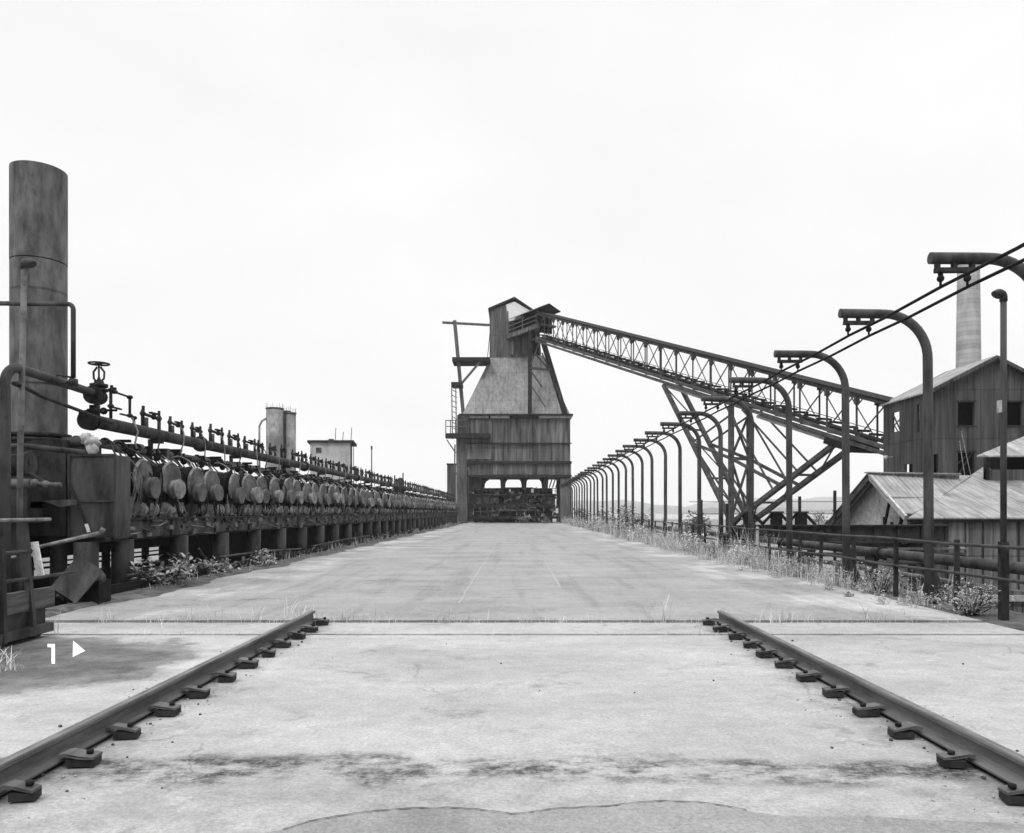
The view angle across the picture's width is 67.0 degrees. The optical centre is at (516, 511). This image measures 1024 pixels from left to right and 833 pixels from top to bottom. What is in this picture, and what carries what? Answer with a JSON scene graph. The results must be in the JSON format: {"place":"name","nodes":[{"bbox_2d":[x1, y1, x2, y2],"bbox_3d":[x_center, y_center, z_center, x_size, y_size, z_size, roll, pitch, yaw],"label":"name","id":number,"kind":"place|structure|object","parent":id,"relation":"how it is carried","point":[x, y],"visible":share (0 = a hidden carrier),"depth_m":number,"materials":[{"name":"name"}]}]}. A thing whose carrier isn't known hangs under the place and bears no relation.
{"place":"outdoors","nodes":[
{"label":"outdoors","id":0,"kind":"place"},
{"bbox_2d":[0,518,75,644],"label":"timber platform","id":1,"kind":"structure","parent":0,"point":[22,614],"depth_m":9.57,"materials":[{"name":"wood"}]},
{"bbox_2d":[23,522,372,607],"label":"parapet wall","id":2,"kind":"structure","parent":0,"point":[237,542],"depth_m":22.25,"materials":[{"name":"concrete"}]},
{"bbox_2d":[34,513,882,584],"bbox_3d":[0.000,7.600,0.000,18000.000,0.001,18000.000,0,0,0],"label":"ground","id":3,"kind":"structure","parent":0,"point":[156,557],"depth_m":176.12,"materials":[{"name":"soil"}]},
{"bbox_2d":[266,403,283,479],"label":"silo","id":4,"kind":"object","parent":3,"relation":"on","point":[274,426],"visible":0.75,"depth_m":148.61,"materials":[{"name":"concrete"}]},
{"bbox_2d":[285,408,296,479],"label":"silo","id":5,"kind":"object","parent":3,"relation":"on","point":[290,431],"visible":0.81,"depth_m":150.15,"materials":[{"name":"concrete"}]},
{"bbox_2d":[307,428,356,487],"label":"building","id":6,"kind":"structure","parent":3,"relation":"on","point":[335,451],"depth_m":100.00,"materials":[{"name":"paint"}]},
{"bbox_2d":[446,463,455,512],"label":"slab stack","id":7,"kind":"object","parent":3,"relation":"on","point":[450,479],"visible":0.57,"depth_m":115.40,"materials":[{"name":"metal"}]},
{"bbox_2d":[442,297,572,522],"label":"coal tower","id":8,"kind":"structure","parent":3,"relation":"on","point":[501,435],"depth_m":108.00,"materials":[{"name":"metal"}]},
{"bbox_2d":[528,329,567,414],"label":"gallery prop","id":9,"kind":"object","parent":8,"relation":"on","point":[534,347],"visible":0.85,"depth_m":106.84,"materials":[{"name":"metal"}]},
{"bbox_2d":[662,384,841,549],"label":"bridge trestle","id":10,"kind":"object","parent":3,"relation":"on","point":[730,480],"visible":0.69,"depth_m":66.61,"materials":[{"name":"metal"}]},
{"bbox_2d":[506,303,897,455],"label":"conveyor bridge","id":11,"kind":"structure","parent":10,"relation":"on","point":[540,319],"depth_m":69.99,"materials":[{"name":"metal"}]},
{"bbox_2d":[701,491,850,574],"bbox_3d":[11.450,3.350,33.011,8.100,8.500,0.122,0,0,0],"label":"pipe","id":12,"kind":"object","parent":3,"relation":"on","point":[799,501],"visible":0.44,"depth_m":32.95,"materials":[{"name":"metal"}]},
{"bbox_2d":[815,472,970,582],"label":"gabled shed","id":13,"kind":"structure","parent":3,"relation":"on","point":[886,498],"depth_m":30.24,"materials":[{"name":"metal"}]},
{"bbox_2d":[956,264,980,367],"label":"round chimney","id":14,"kind":"object","parent":3,"relation":"on","point":[968,327],"visible":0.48,"depth_m":118.66,"materials":[{"name":"paint"}]},
{"bbox_2d":[0,635,1023,832],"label":"pavement","id":15,"kind":"structure","parent":0,"point":[310,727],"depth_m":5.73,"materials":[{"name":"concrete"}]},
{"bbox_2d":[0,610,329,801],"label":"crane rail","id":16,"kind":"object","parent":15,"relation":"on","point":[22,770],"visible":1,"depth_m":5.68,"materials":[{"name":"metal"}]},
{"bbox_2d":[702,610,1023,804],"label":"crane rail","id":17,"kind":"object","parent":15,"relation":"on","point":[962,746],"visible":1,"depth_m":5.80,"materials":[{"name":"metal"}]},
{"bbox_2d":[0,0,1023,506],"label":"sky","id":18,"kind":"structure","parent":0,"point":[289,203],"materials":[{"name":"white"}]},
{"bbox_2d":[45,521,981,622],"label":"pavement","id":19,"kind":"structure","parent":0,"point":[420,577],"depth_m":15.77,"materials":[{"name":"grey concrete"}]},
{"bbox_2d":[78,572,110,603],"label":"stub pier","id":20,"kind":"structure","parent":19,"relation":"on","point":[98,591],"depth_m":13.21,"materials":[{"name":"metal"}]},
{"bbox_2d":[45,523,461,610],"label":"kerb","id":21,"kind":"structure","parent":19,"relation":"on","point":[112,595],"depth_m":17.66,"materials":[{"name":"grey concrete"}]},
{"bbox_2d":[52,555,103,602],"bbox_3d":[-7.350,1.130,12.950,0.762,0.800,0.249,0,0,0],"label":"tilted plate","id":22,"kind":"object","parent":21,"relation":"on","point":[76,586],"visible":0.86,"depth_m":12.94,"materials":[{"name":"grey metal"}]},
{"bbox_2d":[129,552,196,587],"bbox_3d":[-7.399,1.276,16.289,1.389,0.869,1.322,0,0,-28],"label":"broad weed","id":23,"kind":"object","parent":21,"relation":"on","point":[182,565],"visible":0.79,"depth_m":16.28,"materials":[{"name":"plant"}]},
{"bbox_2d":[191,555,240,574],"bbox_3d":[-7.547,1.403,19.310,1.106,0.615,1.570,0,0,0],"label":"broad weed","id":24,"kind":"object","parent":21,"relation":"on","point":[223,567],"visible":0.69,"depth_m":19.37,"materials":[{"name":"plant"}]},
{"bbox_2d":[241,547,282,565],"bbox_3d":[-7.178,1.367,22.237,1.356,0.689,1.324,0,0,30],"label":"broad weed","id":25,"kind":"object","parent":21,"relation":"on","point":[262,559],"visible":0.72,"depth_m":22.22,"materials":[{"name":"plant"}]},
{"bbox_2d":[149,522,459,588],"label":"weeds","id":26,"kind":"object","parent":19,"relation":"on","point":[307,554],"visible":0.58,"depth_m":27.21,"materials":[{"name":"grey plant"}]},
{"bbox_2d":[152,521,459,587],"bbox_3d":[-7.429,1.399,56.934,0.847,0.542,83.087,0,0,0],"label":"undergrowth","id":27,"kind":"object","parent":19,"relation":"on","point":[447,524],"visible":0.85,"depth_m":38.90,"materials":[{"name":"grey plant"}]},
{"bbox_2d":[45,525,745,829],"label":"dirt","id":28,"kind":"structure","parent":19,"relation":"on","point":[157,591],"depth_m":15.25,"materials":[{"name":"grey soil"}]},
{"bbox_2d":[473,488,552,521],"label":"barrier","id":29,"kind":"object","parent":19,"relation":"on","point":[506,513],"visible":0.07,"depth_m":119.00,"materials":[{"name":"metal"}]},
{"bbox_2d":[468,487,559,522],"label":"charging car","id":30,"kind":"object","parent":19,"relation":"on","point":[517,501],"visible":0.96,"depth_m":109.40,"materials":[{"name":"metal"}]},
{"bbox_2d":[41,623,1023,634],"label":"pavement","id":31,"kind":"structure","parent":0,"point":[546,628],"depth_m":10.52,"materials":[{"name":"concrete"}]},
{"bbox_2d":[265,801,1023,832],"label":"pavement","id":32,"kind":"structure","parent":0,"point":[668,817],"depth_m":3.97,"materials":[{"name":"concrete"}]},
{"bbox_2d":[554,497,841,512],"bbox_3d":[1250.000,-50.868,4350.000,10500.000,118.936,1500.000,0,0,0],"label":"hills","id":33,"kind":"structure","parent":0,"point":[804,506],"depth_m":4016.05,"materials":[{"name":"grey"}]},
{"bbox_2d":[592,514,832,519],"bbox_3d":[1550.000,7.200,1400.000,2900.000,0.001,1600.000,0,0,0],"label":"water","id":34,"kind":"structure","parent":0,"point":[684,517],"depth_m":1143.03,"materials":[{"name":"grey liquid"}]},
{"bbox_2d":[676,507,836,513],"bbox_3d":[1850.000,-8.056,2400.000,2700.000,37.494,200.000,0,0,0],"label":"hills","id":35,"kind":"structure","parent":0,"point":[712,510],"depth_m":2376.57,"materials":[{"name":"grey"}]},
{"bbox_2d":[728,525,965,592],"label":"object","id":36,"kind":"structure","parent":0,"point":[916,532],"depth_m":26.65,"materials":[{"name":"metal"}]},
{"bbox_2d":[733,511,763,525],"bbox_3d":[8.050,0.235,26.750,1.065,0.491,0.400,0,0,0],"label":"trestle saddle","id":37,"kind":"object","parent":36,"relation":"on","point":[744,515],"visible":0.7,"depth_m":26.71,"materials":[{"name":"metal"}]},
{"bbox_2d":[763,511,785,524],"bbox_3d":[9.000,0.235,26.750,1.065,0.491,0.400,0,0,0],"label":"trestle saddle","id":38,"kind":"object","parent":36,"relation":"on","point":[776,517],"visible":0.88,"depth_m":26.59,"materials":[{"name":"metal"}]},
{"bbox_2d":[785,511,815,524],"bbox_3d":[9.850,0.235,26.750,1.065,0.491,0.400,0,0,0],"label":"trestle saddle","id":39,"kind":"object","parent":36,"relation":"on","point":[801,517],"visible":0.86,"depth_m":26.59,"materials":[{"name":"metal"}]},
{"bbox_2d":[644,525,1023,583],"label":"ledge pipe","id":40,"kind":"object","parent":36,"relation":"attached to","point":[881,552],"visible":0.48,"depth_m":17.14,"materials":[{"name":"metal"}]},
{"bbox_2d":[650,532,1023,599],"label":"pipe","id":41,"kind":"object","parent":36,"relation":"attached to","point":[918,576],"visible":0.05,"depth_m":17.22,"materials":[{"name":"metal"}]},
{"bbox_2d":[696,550,1023,630],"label":"path","id":42,"kind":"structure","parent":0,"point":[1016,621],"depth_m":12.67,"materials":[{"name":"grey concrete"}]},
{"bbox_2d":[608,454,633,525],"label":"trolley pole","id":43,"kind":"object","parent":42,"relation":"on","point":[632,470],"visible":0.75,"depth_m":48.48,"materials":[{"name":"metal"}]},
{"bbox_2d":[615,450,643,525],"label":"trolley pole","id":44,"kind":"object","parent":42,"relation":"on","point":[620,452],"visible":0.76,"depth_m":45.02,"materials":[{"name":"metal"}]},
{"bbox_2d":[602,502,663,534],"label":"weed bush","id":45,"kind":"object","parent":42,"relation":"on","point":[628,514],"visible":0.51,"depth_m":48.02,"materials":[{"name":"grey plant"}]},
{"bbox_2d":[623,445,654,535],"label":"trolley pole","id":46,"kind":"object","parent":42,"relation":"on","point":[651,477],"visible":0.79,"depth_m":41.53,"materials":[{"name":"metal"}]},
{"bbox_2d":[633,438,667,537],"bbox_3d":[6.784,-0.857,38.125,1.991,5.512,0.367,0,0,0],"label":"trolley pole","id":47,"kind":"object","parent":42,"relation":"on","point":[640,440],"visible":0.81,"depth_m":38.06,"materials":[{"name":"metal"}]},
{"bbox_2d":[645,431,686,544],"bbox_3d":[6.764,-0.855,34.636,1.991,5.512,0.367,0,0,0],"label":"trolley pole","id":48,"kind":"object","parent":42,"relation":"on","point":[658,433],"visible":0.79,"depth_m":34.57,"materials":[{"name":"metal"}]},
{"bbox_2d":[660,422,703,551],"bbox_3d":[6.800,-0.856,31.145,1.991,5.512,0.367,0,0,-1],"label":"trolley pole","id":49,"kind":"object","parent":42,"relation":"on","point":[691,428],"visible":0.81,"depth_m":31.09,"materials":[{"name":"metal"}]},
{"bbox_2d":[676,411,727,554],"bbox_3d":[6.748,-0.853,27.674,1.991,5.512,0.367,0,0,0],"label":"trolley pole","id":50,"kind":"object","parent":42,"relation":"on","point":[720,441],"visible":0.8,"depth_m":27.60,"materials":[{"name":"metal"}]},
{"bbox_2d":[701,396,760,561],"bbox_3d":[6.780,-0.858,24.196,1.991,5.512,0.367,0,0,1],"label":"trolley pole","id":51,"kind":"object","parent":42,"relation":"on","point":[742,404],"visible":0.8,"depth_m":24.12,"materials":[{"name":"metal"}]},
{"bbox_2d":[729,377,804,572],"bbox_3d":[6.736,-0.853,20.705,1.991,5.512,0.367,0,0,0],"label":"trolley pole","id":52,"kind":"object","parent":42,"relation":"on","point":[789,508],"visible":0.81,"depth_m":20.64,"materials":[{"name":"metal"}]},
{"bbox_2d":[562,512,993,609],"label":"weeds","id":53,"kind":"object","parent":42,"relation":"on","point":[654,543],"visible":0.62,"depth_m":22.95,"materials":[{"name":"grey plant"}]},
{"bbox_2d":[609,518,1023,609],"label":"pipe railing","id":54,"kind":"object","parent":42,"relation":"on","point":[956,544],"visible":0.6,"depth_m":15.84,"materials":[{"name":"metal"}]},
{"bbox_2d":[773,350,864,584],"bbox_3d":[6.776,-0.854,17.250,1.991,5.512,0.367,0,0,1],"label":"trolley pole","id":55,"kind":"object","parent":42,"relation":"on","point":[831,361],"visible":0.85,"depth_m":17.19,"materials":[{"name":"metal"}]},
{"bbox_2d":[860,561,908,593],"bbox_3d":[7.309,1.321,15.431,1.057,0.677,1.041,0,0,0],"label":"weed bush","id":56,"kind":"object","parent":42,"relation":"on","point":[875,585],"visible":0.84,"depth_m":15.39,"materials":[{"name":"grey plant"}]},
{"bbox_2d":[838,309,952,603],"bbox_3d":[6.757,-0.853,13.748,1.991,5.512,0.367,0,0,-1],"label":"trolley pole","id":57,"kind":"object","parent":42,"relation":"on","point":[931,578],"visible":0.84,"depth_m":13.69,"materials":[{"name":"metal"}]},
{"bbox_2d":[928,576,1014,616],"bbox_3d":[7.140,1.333,12.076,1.205,0.617,1.200,0,0,0],"label":"weed bush","id":58,"kind":"object","parent":42,"relation":"on","point":[964,605],"visible":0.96,"depth_m":11.99,"materials":[{"name":"grey plant"}]},
{"bbox_2d":[927,252,1023,285],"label":"trolley pole","id":59,"kind":"object","parent":42,"relation":"on","point":[954,259],"visible":0.82,"depth_m":10.69,"materials":[{"name":"metal"}]},
{"bbox_2d":[561,243,1023,487],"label":"trolley wire","id":60,"kind":"object","parent":59,"relation":"hanging from","point":[1014,249],"visible":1,"depth_m":12.67,"materials":[{"name":"metal"}]},
{"bbox_2d":[562,258,1023,488],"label":"trolley wire","id":61,"kind":"object","parent":59,"relation":"hanging from","point":[1018,262],"visible":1,"depth_m":13.47,"materials":[{"name":"metal"}]},
{"bbox_2d":[991,289,1008,620],"bbox_3d":[7.223,-0.812,11.550,0.224,5.023,0.151,0,0,0],"label":"vent pipe","id":62,"kind":"object","parent":42,"relation":"on","point":[1001,295],"visible":0.98,"depth_m":11.51,"materials":[{"name":"metal"}]},
{"bbox_2d":[982,589,1023,612],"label":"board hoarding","id":63,"kind":"object","parent":42,"relation":"on","point":[1017,604],"visible":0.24,"depth_m":12.95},
{"bbox_2d":[879,355,1023,589],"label":"crusher house","id":64,"kind":"structure","parent":0,"point":[966,422],"depth_m":47.00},
{"bbox_2d":[907,436,1023,601],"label":"board shed","id":65,"kind":"structure","parent":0,"point":[968,509],"depth_m":27.35,"materials":[{"name":"metal"}]},
{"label":"path","id":66,"kind":"structure","parent":0,"visible":0},
{"bbox_2d":[16,258,36,591],"bbox_3d":[-8.241,-1.134,13.000,0.334,6.268,0.167,0,0,0],"label":"pipe","id":67,"kind":"object","parent":66,"relation":"on","point":[25,264],"visible":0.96,"depth_m":12.96,"materials":[{"name":"metal"}]},
{"bbox_2d":[11,440,101,606],"bbox_3d":[-9.260,0.330,14.758,1.680,3.340,1.973,0,0,0],"label":"stack base","id":68,"kind":"object","parent":66,"relation":"on","point":[52,467],"visible":0.16,"depth_m":14.45,"materials":[{"name":"metal"}]},
{"bbox_2d":[11,452,62,522],"bbox_3d":[-8.734,-0.439,13.941,1.232,1.277,0.517,0,0,0],"label":"drum motor","id":69,"kind":"object","parent":68,"relation":"attached to","point":[31,496],"visible":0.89,"depth_m":13.79,"materials":[{"name":"metal"}]},
{"bbox_2d":[9,160,71,439],"bbox_3d":[-9.260,-3.970,15.000,1.200,5.260,1.200,0,0,0],"label":"flare stack","id":70,"kind":"object","parent":68,"relation":"on","point":[38,212],"visible":0.81,"depth_m":14.62,"materials":[{"name":"metal"}]},
{"bbox_2d":[11,443,84,454],"bbox_3d":[-8.618,-1.120,13.811,1.604,0.180,0.332,0,0,-17],"label":"feeder pipe","id":71,"kind":"object","parent":68,"relation":"on","point":[52,449],"visible":0.74,"depth_m":13.82,"materials":[{"name":"metal"}]},
{"bbox_2d":[11,522,105,558],"bbox_3d":[-8.054,0.471,13.530,1.565,0.718,0.351,0,0,-31],"label":"slant pipe","id":72,"kind":"object","parent":68,"relation":"attached to","point":[71,539],"visible":0.34,"depth_m":13.73,"materials":[{"name":"metal"}]},
{"bbox_2d":[44,500,76,506],"bbox_3d":[-8.425,-0.150,14.250,0.550,0.140,0.200,0,0,0],"label":"support bracket","id":73,"kind":"object","parent":68,"relation":"attached to","point":[63,503],"visible":1,"depth_m":14.15,"materials":[{"name":"grey metal"}]},
{"bbox_2d":[0,363,113,592],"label":"bent pipe","id":74,"kind":"object","parent":66,"relation":"on","point":[9,371],"visible":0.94,"depth_m":12.60,"materials":[{"name":"metal"}]},
{"bbox_2d":[0,301,77,385],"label":"frame pipe","id":75,"kind":"object","parent":74,"relation":"attached to","point":[71,381],"visible":0.95,"depth_m":13.96,"materials":[{"name":"metal"}]},
{"bbox_2d":[56,526,413,603],"bbox_3d":[-8.259,1.617,37.265,1.512,1.266,46.034,0,0,0],"label":"debris","id":76,"kind":"object","parent":66,"relation":"on","point":[59,596],"visible":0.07,"depth_m":21.31,"materials":[{"name":"grey stone"}]},
{"bbox_2d":[73,437,457,594],"bbox_3d":[-8.351,0.236,60.193,1.137,3.629,91.615,0,0,0],"label":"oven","id":77,"kind":"object","parent":66,"relation":"on","point":[177,529],"visible":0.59,"depth_m":21.44,"materials":[{"name":"metal"}]},
{"bbox_2d":[67,454,129,536],"bbox_3d":[-7.920,-0.300,14.676,0.900,1.560,0.628,0,0,0],"label":"end box","id":78,"kind":"object","parent":77,"relation":"attached to","point":[98,487],"visible":0.87,"depth_m":14.45,"materials":[{"name":"paint"}]},
{"bbox_2d":[61,433,101,453],"bbox_3d":[-8.229,-1.258,14.643,0.768,0.498,0.291,0,0,11],"label":"lagged elbow","id":79,"kind":"object","parent":78,"relation":"attached to","point":[90,443],"visible":0.97,"depth_m":14.55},
{"bbox_2d":[118,444,160,516],"bbox_3d":[-8.240,-0.660,16.613,0.994,1.620,0.972,0,0,-1],"label":"standpipe","id":80,"kind":"object","parent":77,"relation":"on","point":[151,487],"visible":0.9,"depth_m":16.48,"materials":[{"name":"metal"}]},
{"bbox_2d":[138,449,185,517],"bbox_3d":[-8.238,-0.660,17.922,1.074,1.620,0.958,0,0,0],"label":"standpipe","id":81,"kind":"object","parent":77,"relation":"on","point":[174,485],"visible":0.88,"depth_m":17.72,"materials":[{"name":"metal"}]},
{"bbox_2d":[140,406,162,462],"bbox_3d":[-8.386,-1.707,18.125,0.497,1.467,0.809,0,0,5],"label":"valve set","id":82,"kind":"object","parent":81,"relation":"on","point":[145,420],"visible":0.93,"depth_m":18.13,"materials":[{"name":"metal"}]},
{"bbox_2d":[166,453,207,516],"bbox_3d":[-8.213,-0.660,19.246,1.031,1.620,0.971,0,0,2],"label":"standpipe","id":83,"kind":"object","parent":77,"relation":"on","point":[194,480],"visible":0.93,"depth_m":19.02,"materials":[{"name":"metal"}]},
{"bbox_2d":[184,457,224,515],"bbox_3d":[-8.290,-0.660,20.547,1.023,1.620,0.957,0,0,3],"label":"standpipe","id":84,"kind":"object","parent":77,"relation":"on","point":[215,490],"visible":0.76,"depth_m":20.33,"materials":[{"name":"metal"}]},
{"bbox_2d":[208,460,244,515],"bbox_3d":[-8.218,-0.660,21.857,1.060,1.620,0.965,0,0,3],"label":"standpipe","id":85,"kind":"object","parent":77,"relation":"on","point":[230,482],"visible":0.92,"depth_m":21.63,"materials":[{"name":"metal"}]},
{"bbox_2d":[208,424,227,471],"bbox_3d":[-8.381,-1.688,22.053,0.499,1.570,0.809,0,0,6],"label":"valve set","id":86,"kind":"object","parent":85,"relation":"on","point":[218,432],"visible":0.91,"depth_m":22.08,"materials":[{"name":"metal"}]},
{"bbox_2d":[224,463,263,514],"bbox_3d":[-8.182,-0.660,23.072,1.144,1.620,0.990,0,0,1],"label":"standpipe","id":87,"kind":"object","parent":77,"relation":"on","point":[253,493],"visible":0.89,"depth_m":22.91,"materials":[{"name":"metal"}]},
{"bbox_2d":[239,465,269,515],"bbox_3d":[-8.299,-0.660,24.430,1.026,1.620,0.970,0,0,-1],"label":"standpipe","id":88,"kind":"object","parent":77,"relation":"on","point":[261,482],"visible":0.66,"depth_m":24.25,"materials":[{"name":"metal"}]},
{"bbox_2d":[73,435,450,499],"bbox_3d":[-8.659,-1.436,61.150,0.378,0.288,91.700,0,0,0],"label":"liquor pipe","id":89,"kind":"object","parent":77,"relation":"attached to","point":[143,451],"visible":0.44,"depth_m":22.14,"materials":[{"name":"metal"}]},
{"bbox_2d":[77,410,454,501],"bbox_3d":[-8.600,-0.944,61.240,0.420,2.211,91.520,0,0,0],"label":"pipe","id":90,"kind":"object","parent":77,"relation":"on","point":[87,422],"visible":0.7,"depth_m":21.00,"materials":[{"name":"metal"}]},
{"bbox_2d":[78,361,116,415],"bbox_3d":[-8.473,-2.461,15.592,0.701,1.085,0.427,0,0,0],"label":"handwheel valve","id":91,"kind":"object","parent":90,"relation":"on","point":[99,386],"visible":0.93,"depth_m":15.52,"materials":[{"name":"metal"}]},
{"bbox_2d":[107,385,138,452],"bbox_3d":[-8.476,-1.974,16.846,0.391,1.426,1.014,0,0,0],"label":"bypass valve","id":92,"kind":"object","parent":90,"relation":"attached to","point":[112,390],"visible":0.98,"depth_m":16.80,"materials":[{"name":"metal"}]},
{"bbox_2d":[167,416,191,466],"bbox_3d":[-8.416,-1.746,19.540,0.496,1.248,0.809,0,0,0],"label":"valve set","id":93,"kind":"object","parent":90,"relation":"attached to","point":[177,424],"visible":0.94,"depth_m":19.46,"materials":[{"name":"metal"}]},
{"bbox_2d":[190,422,212,469],"bbox_3d":[-8.446,-1.743,20.874,0.499,1.260,0.809,0,0,-5],"label":"valve set","id":94,"kind":"object","parent":90,"relation":"attached to","point":[194,430],"visible":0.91,"depth_m":20.92,"materials":[{"name":"metal"}]},
{"bbox_2d":[254,468,283,515],"bbox_3d":[-8.243,-0.660,25.652,1.007,1.620,0.955,0,0,4],"label":"standpipe","id":95,"kind":"object","parent":77,"relation":"on","point":[276,494],"visible":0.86,"depth_m":25.42,"materials":[{"name":"metal"}]},
{"bbox_2d":[268,470,294,514],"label":"standpipe","id":96,"kind":"object","parent":77,"relation":"on","point":[290,497],"visible":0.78,"depth_m":26.78,"materials":[{"name":"metal"}]},
{"bbox_2d":[280,473,303,514],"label":"standpipe","id":97,"kind":"object","parent":77,"relation":"on","point":[299,496],"visible":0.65,"depth_m":28.06,"materials":[{"name":"metal"}]},
{"bbox_2d":[292,473,316,514],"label":"standpipe","id":98,"kind":"object","parent":77,"relation":"on","point":[310,497],"visible":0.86,"depth_m":29.37,"materials":[{"name":"metal"}]},
{"bbox_2d":[300,475,322,514],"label":"standpipe","id":99,"kind":"object","parent":77,"relation":"on","point":[314,487],"visible":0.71,"depth_m":30.69,"materials":[{"name":"metal"}]},
{"bbox_2d":[308,477,330,513],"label":"standpipe","id":100,"kind":"object","parent":77,"relation":"on","point":[322,488],"visible":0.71,"depth_m":32.03,"materials":[{"name":"metal"}]},
{"bbox_2d":[317,478,339,514],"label":"standpipe","id":101,"kind":"object","parent":77,"relation":"on","point":[335,497],"visible":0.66,"depth_m":33.34,"materials":[{"name":"metal"}]},
{"bbox_2d":[330,480,351,514],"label":"standpipe","id":102,"kind":"object","parent":77,"relation":"on","point":[348,498],"visible":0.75,"depth_m":35.90,"materials":[{"name":"metal"}]},
{"bbox_2d":[111,522,457,592],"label":"channel beam","id":103,"kind":"structure","parent":66,"relation":"on","point":[128,585],"depth_m":20.70,"materials":[{"name":"metal"}]},
{"bbox_2d":[125,560,227,576],"bbox_3d":[-7.653,1.275,17.800,0.109,0.114,5.202,0,0,1],"label":"loose pipe","id":104,"kind":"object","parent":103,"relation":"on","point":[145,572],"visible":0.5,"depth_m":16.75,"materials":[{"name":"metal"}]},
{"label":"dirt","id":105,"kind":"object","parent":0,"visible":0},
{"bbox_2d":[50,594,963,634],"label":"grass","id":106,"kind":"structure","parent":105,"relation":"on","point":[663,618],"depth_m":11.26,"materials":[{"name":"plant"}]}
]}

